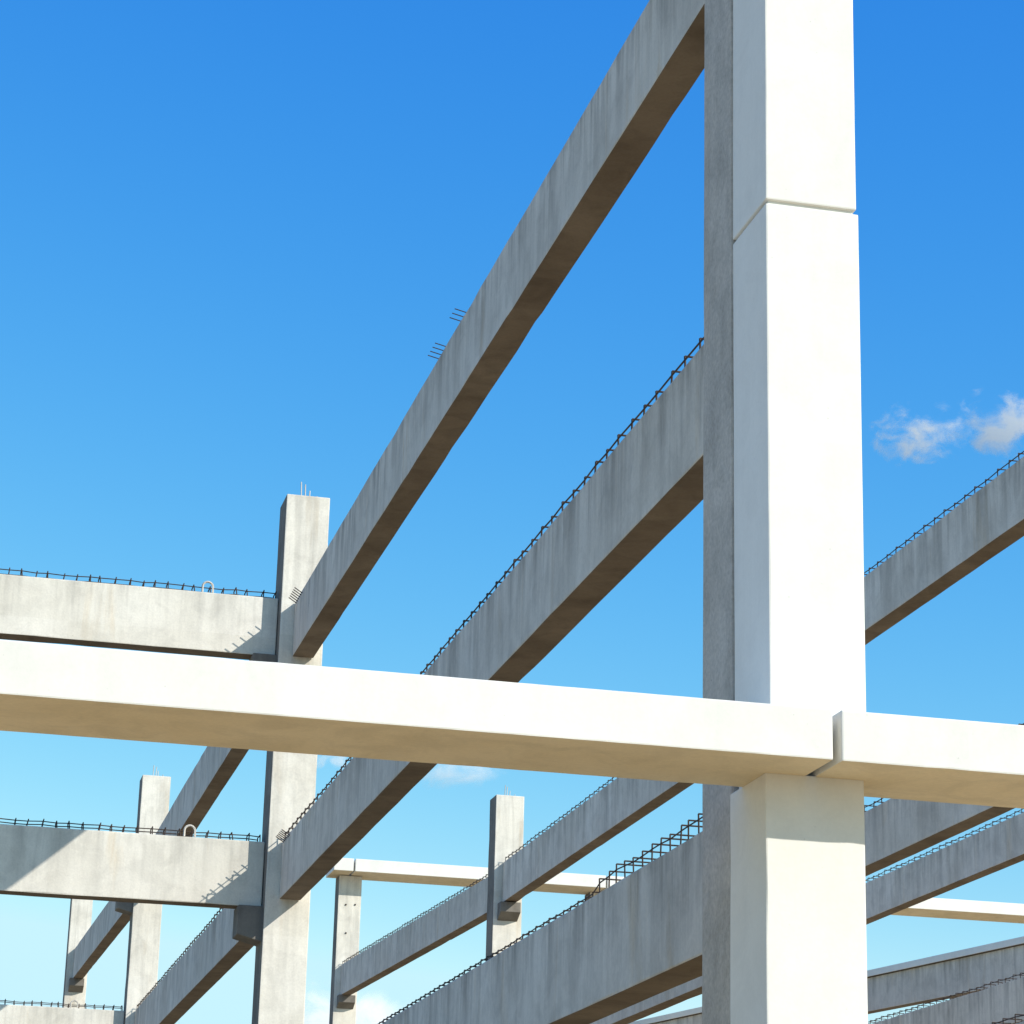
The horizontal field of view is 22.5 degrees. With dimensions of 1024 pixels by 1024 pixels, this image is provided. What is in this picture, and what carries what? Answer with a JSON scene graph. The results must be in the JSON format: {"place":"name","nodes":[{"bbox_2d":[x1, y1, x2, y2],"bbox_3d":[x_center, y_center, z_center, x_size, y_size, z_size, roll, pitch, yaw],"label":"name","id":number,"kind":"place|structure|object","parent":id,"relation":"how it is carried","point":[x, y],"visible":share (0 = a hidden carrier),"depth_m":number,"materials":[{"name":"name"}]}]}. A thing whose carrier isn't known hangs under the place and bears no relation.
{"place":"outdoors","nodes":[
{"label":"outdoors","id":0,"kind":"place"},
{"bbox_2d":[304,995,393,1023],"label":"cloud","id":1,"kind":"structure","parent":0,"point":[372,1011],"depth_m":2450.80,"materials":[{"name":"white"}]},
{"bbox_2d":[0,0,1023,1023],"label":"sky","id":2,"kind":"structure","parent":0,"point":[239,239],"materials":[{"name":"blue"}]},
{"bbox_2d":[899,421,952,456],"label":"cloud","id":3,"kind":"structure","parent":0,"point":[917,434],"depth_m":2468.67,"materials":[{"name":"white"}]},
{"bbox_2d":[972,400,1023,449],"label":"cloud","id":4,"kind":"structure","parent":0,"point":[1006,431],"depth_m":2454.72,"materials":[{"name":"white"}]},
{"label":"ground","id":5,"kind":"structure","parent":0,"visible":0},
{"bbox_2d":[62,899,92,1008],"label":"concrete column","id":6,"kind":"structure","parent":5,"relation":"on","point":[80,917],"depth_m":93.46,"materials":[{"name":"grey concrete"}]},
{"bbox_2d":[68,978,83,992],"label":"corbel","id":7,"kind":"object","parent":6,"relation":"attached to","point":[76,984],"visible":1,"depth_m":92.62,"materials":[{"name":"concrete"}]},
{"bbox_2d":[73,901,129,977],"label":"concrete beam","id":8,"kind":"structure","parent":6,"relation":"attached to","point":[108,925],"depth_m":83.36,"materials":[{"name":"grey concrete"}]},
{"bbox_2d":[124,775,170,1023],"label":"concrete column","id":9,"kind":"structure","parent":5,"relation":"on","point":[145,922],"depth_m":68.01,"materials":[{"name":"grey concrete"}]},
{"bbox_2d":[115,902,132,915],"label":"corbel","id":10,"kind":"object","parent":9,"relation":"attached to","point":[126,908],"visible":0.48,"depth_m":68.18,"materials":[{"name":"concrete"}]},
{"bbox_2d":[155,746,248,836],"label":"concrete beam","id":11,"kind":"structure","parent":9,"relation":"attached to","point":[214,769],"depth_m":57.23,"materials":[{"name":"grey concrete"}]},
{"bbox_2d":[252,494,329,1023],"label":"concrete column","id":12,"kind":"structure","parent":5,"relation":"on","point":[279,989],"depth_m":43.78,"materials":[{"name":"grey concrete"}]},
{"bbox_2d":[0,568,277,659],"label":"concrete girder","id":13,"kind":"object","parent":12,"relation":"attached to","point":[90,613],"visible":0.98,"depth_m":44.44,"materials":[{"name":"concrete"}]},
{"bbox_2d":[134,908,252,1023],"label":"concrete beam","id":14,"kind":"structure","parent":12,"relation":"attached to","point":[213,955],"depth_m":54.87,"materials":[{"name":"grey concrete"}]},
{"bbox_2d":[137,908,223,1006],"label":"stirrups","id":15,"kind":"object","parent":14,"relation":"on","point":[173,964],"visible":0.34,"depth_m":57.41,"materials":[{"name":"metal"}]},
{"bbox_2d":[232,905,262,946],"bbox_3d":[-4.428,6.971,43.415,0.470,0.606,0.600,6,-18,-12],"label":"corbel","id":16,"kind":"object","parent":12,"relation":"attached to","point":[247,923],"visible":1,"depth_m":43.16,"materials":[{"name":"concrete"}]},
{"bbox_2d":[249,653,276,661],"bbox_3d":[-4.317,2.827,44.764,0.470,0.606,0.600,6,-18,-12],"label":"corbel","id":17,"kind":"object","parent":12,"relation":"attached to","point":[263,657],"visible":0.26,"depth_m":44.55,"materials":[{"name":"concrete"}]},
{"bbox_2d":[301,482,316,496],"bbox_3d":[-3.606,-0.333,45.819,0.318,0.391,0.021,6,-18,-12],"label":"top rebar","id":18,"kind":"object","parent":12,"relation":"attached to","point":[305,490],"visible":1,"depth_m":45.81,"materials":[{"name":"metal"}]},
{"bbox_2d":[329,875,361,1023],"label":"concrete column","id":19,"kind":"structure","parent":5,"relation":"on","point":[348,889],"depth_m":95.52,"materials":[{"name":"grey concrete"}]},
{"bbox_2d":[326,858,353,877],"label":"white beam","id":20,"kind":"structure","parent":19,"relation":"on","point":[343,866],"depth_m":95.37,"materials":[{"name":"paint"}]},
{"bbox_2d":[337,994,354,1008],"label":"corbel","id":21,"kind":"object","parent":19,"relation":"attached to","point":[345,1001],"visible":1,"depth_m":94.41,"materials":[{"name":"concrete"}]},
{"bbox_2d":[340,877,487,994],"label":"concrete beam","id":22,"kind":"structure","parent":19,"relation":"attached to","point":[456,916],"depth_m":81.57,"materials":[{"name":"grey concrete"}]},
{"bbox_2d":[342,874,487,963],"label":"stirrups","id":23,"kind":"object","parent":22,"relation":"on","point":[399,928],"visible":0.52,"depth_m":82.36,"materials":[{"name":"metal"}]},
{"bbox_2d":[349,859,605,894],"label":"white beam","id":24,"kind":"structure","parent":19,"relation":"on","point":[435,874],"depth_m":96.37,"materials":[{"name":"paint"}]},
{"bbox_2d":[485,795,523,961],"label":"concrete column","id":25,"kind":"structure","parent":5,"relation":"on","point":[506,828],"depth_m":70.85,"materials":[{"name":"grey concrete"}]},
{"bbox_2d":[497,901,520,921],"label":"corbel","id":26,"kind":"object","parent":25,"relation":"attached to","point":[508,911],"visible":1,"depth_m":70.02,"materials":[{"name":"concrete"}]},
{"bbox_2d":[502,778,693,901],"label":"concrete beam","id":27,"kind":"structure","parent":25,"relation":"attached to","point":[612,809],"depth_m":62.66,"materials":[{"name":"grey concrete"}]},
{"bbox_2d":[505,777,616,860],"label":"stirrups","id":28,"kind":"object","parent":27,"relation":"on","point":[554,823],"visible":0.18,"depth_m":65.11,"materials":[{"name":"metal"}]},
{"bbox_2d":[585,892,597,899],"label":"rebar","id":29,"kind":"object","parent":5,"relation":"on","point":[589,893],"depth_m":98.26,"materials":[{"name":"black metal"}]},
{"bbox_2d":[702,0,738,1023],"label":"concrete column","id":30,"kind":"structure","parent":5,"relation":"on","point":[718,570],"depth_m":20.07,"materials":[{"name":"grey concrete"}]},
{"bbox_2d":[279,344,703,899],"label":"concrete beam","id":31,"kind":"structure","parent":30,"relation":"attached to","point":[634,502],"depth_m":26.12,"materials":[{"name":"grey concrete"}]},
{"bbox_2d":[276,829,289,842],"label":"tie rods","id":32,"kind":"object","parent":31,"relation":"attached to","point":[282,836],"visible":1,"depth_m":43.10,"materials":[{"name":"metal"}]},
{"bbox_2d":[284,337,703,837],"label":"stirrups","id":33,"kind":"object","parent":31,"relation":"on","point":[673,372],"visible":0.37,"depth_m":26.72,"materials":[{"name":"metal"}]},
{"bbox_2d":[292,0,704,657],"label":"concrete beam","id":34,"kind":"structure","parent":30,"relation":"attached to","point":[650,78],"depth_m":29.34,"materials":[{"name":"grey concrete"}]},
{"bbox_2d":[289,308,465,602],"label":"tie rods","id":35,"kind":"object","parent":34,"relation":"attached to","point":[428,355],"visible":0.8,"depth_m":33.54,"materials":[{"name":"metal"}]},
{"bbox_2d":[382,832,701,1023],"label":"concrete beam","id":36,"kind":"structure","parent":30,"relation":"attached to","point":[635,937],"depth_m":23.18,"materials":[{"name":"grey concrete"}]},
{"bbox_2d":[378,813,701,1023],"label":"stirrups","id":37,"kind":"object","parent":36,"relation":"on","point":[661,844],"visible":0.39,"depth_m":23.04,"materials":[{"name":"metal"}]},
{"bbox_2d":[730,0,867,1023],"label":"white column","id":38,"kind":"structure","parent":5,"relation":"on","point":[798,948],"depth_m":19.03,"materials":[{"name":"paint"}]},
{"bbox_2d":[0,639,832,786],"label":"white beam","id":39,"kind":"structure","parent":38,"relation":"on","point":[71,690],"depth_m":17.35,"materials":[{"name":"paint"}]},
{"bbox_3d":[11.447,-0.529,22.660,0.764,19.400,0.724,6,-18,-12],"label":"concrete column","id":40,"kind":"object","parent":5,"relation":"on","visible":0},
{"bbox_2d":[864,799,1013,876],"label":"concrete beam","id":41,"kind":"structure","parent":40,"relation":"attached to","point":[896,830],"depth_m":42.09,"materials":[{"name":"grey concrete"}]},
{"bbox_2d":[864,723,1023,811],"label":"stirrups","id":42,"kind":"object","parent":41,"relation":"on","point":[872,805],"visible":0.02,"depth_m":43.83,"materials":[{"name":"metal"}]},
{"bbox_2d":[864,456,1023,644],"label":"concrete beam","id":43,"kind":"structure","parent":40,"relation":"attached to","point":[980,527],"depth_m":41.72,"materials":[{"name":"grey concrete"}]},
{"bbox_2d":[864,451,1023,574],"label":"stirrups","id":44,"kind":"object","parent":43,"relation":"on","point":[945,510],"visible":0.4,"depth_m":41.99,"materials":[{"name":"metal"}]},
{"bbox_3d":[5.564,8.409,45.443,0.764,16.200,0.804,6,-18,-12],"label":"concrete column","id":45,"kind":"object","parent":5,"relation":"on","visible":0},
{"bbox_2d":[591,976,701,1023],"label":"concrete beam","id":46,"kind":"structure","parent":45,"relation":"attached to","point":[664,1000],"depth_m":55.38,"materials":[{"name":"grey concrete"}]},
{"bbox_3d":[15.010,9.336,47.519,0.774,16.200,0.804,6,-18,-12],"label":"concrete column","id":47,"kind":"object","parent":5,"relation":"on","visible":0},
{"bbox_2d":[865,812,1023,924],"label":"concrete beam","id":48,"kind":"structure","parent":47,"relation":"attached to","point":[989,850],"depth_m":65.25,"materials":[{"name":"grey concrete"}]},
{"bbox_2d":[865,808,1022,880],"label":"stirrups","id":49,"kind":"object","parent":48,"relation":"on","point":[901,865],"visible":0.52,"depth_m":65.91,"materials":[{"name":"metal"}]},
{"bbox_2d":[873,977,1023,1023],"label":"concrete beam","id":50,"kind":"structure","parent":47,"relation":"attached to","point":[997,1003],"depth_m":62.59,"materials":[{"name":"grey concrete"}]},
{"bbox_2d":[868,973,1023,1023],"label":"stirrups","id":51,"kind":"object","parent":50,"relation":"on","point":[937,1000],"visible":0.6,"depth_m":64.82,"materials":[{"name":"metal"}]},
{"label":"frame column","id":52,"kind":"object","parent":5,"relation":"on","visible":0},
{"bbox_2d":[656,945,1023,1023],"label":"fascia panel","id":53,"kind":"structure","parent":52,"relation":"attached to","point":[912,987],"depth_m":83.16,"materials":[{"name":"concrete"}]},
{"bbox_2d":[629,936,1023,1023],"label":"coping","id":54,"kind":"object","parent":53,"relation":"on","point":[981,949],"depth_m":84.07,"materials":[{"name":"white paint"}]},
{"bbox_3d":[-13.336,6.555,41.290,0.764,16.200,0.804,6,-18,-12],"label":"concrete column","id":55,"kind":"object","parent":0,"visible":0},
{"bbox_2d":[0,818,264,908],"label":"concrete girder","id":56,"kind":"object","parent":55,"relation":"attached to","point":[98,864],"visible":0.99,"depth_m":43.15,"materials":[{"name":"concrete"}]},
{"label":"concrete column","id":57,"kind":"object","parent":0,"visible":0},
{"bbox_2d":[0,999,123,1023],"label":"concrete girder","id":58,"kind":"object","parent":57,"relation":"attached to","point":[19,1014],"visible":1,"depth_m":67.12,"materials":[{"name":"concrete"}]},
{"bbox_3d":[8.480,6.598,33.171,0.365,1.005,24.330,6,-18,-12],"label":"concrete beam","id":59,"kind":"object","parent":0,"visible":0},
{"bbox_2d":[992,1014,1023,1023],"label":"stirrups","id":60,"kind":"object","parent":59,"relation":"on","point":[1002,1021],"visible":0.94,"depth_m":37.87,"materials":[{"name":"metal"}]},
{"bbox_3d":[11.619,-0.759,21.940,0.774,19.400,0.811,6,-18,-12],"label":"white column","id":61,"kind":"object","parent":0,"visible":0},
{"bbox_2d":[806,710,1023,808],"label":"white beam","id":62,"kind":"structure","parent":61,"relation":"on","point":[906,757],"depth_m":18.05,"materials":[{"name":"paint"}]},
{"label":"concrete column","id":63,"kind":"object","parent":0,"visible":0},
{"bbox_2d":[601,876,623,891],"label":"white beam","id":64,"kind":"structure","parent":63,"relation":"on","point":[612,882],"depth_m":97.55,"materials":[{"name":"paint"}]},
{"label":"concrete column","id":65,"kind":"object","parent":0,"visible":0},
{"bbox_2d":[891,898,1023,923],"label":"white beam","id":66,"kind":"structure","parent":65,"relation":"on","point":[972,910],"depth_m":100.83,"materials":[{"name":"paint"}]}
]}

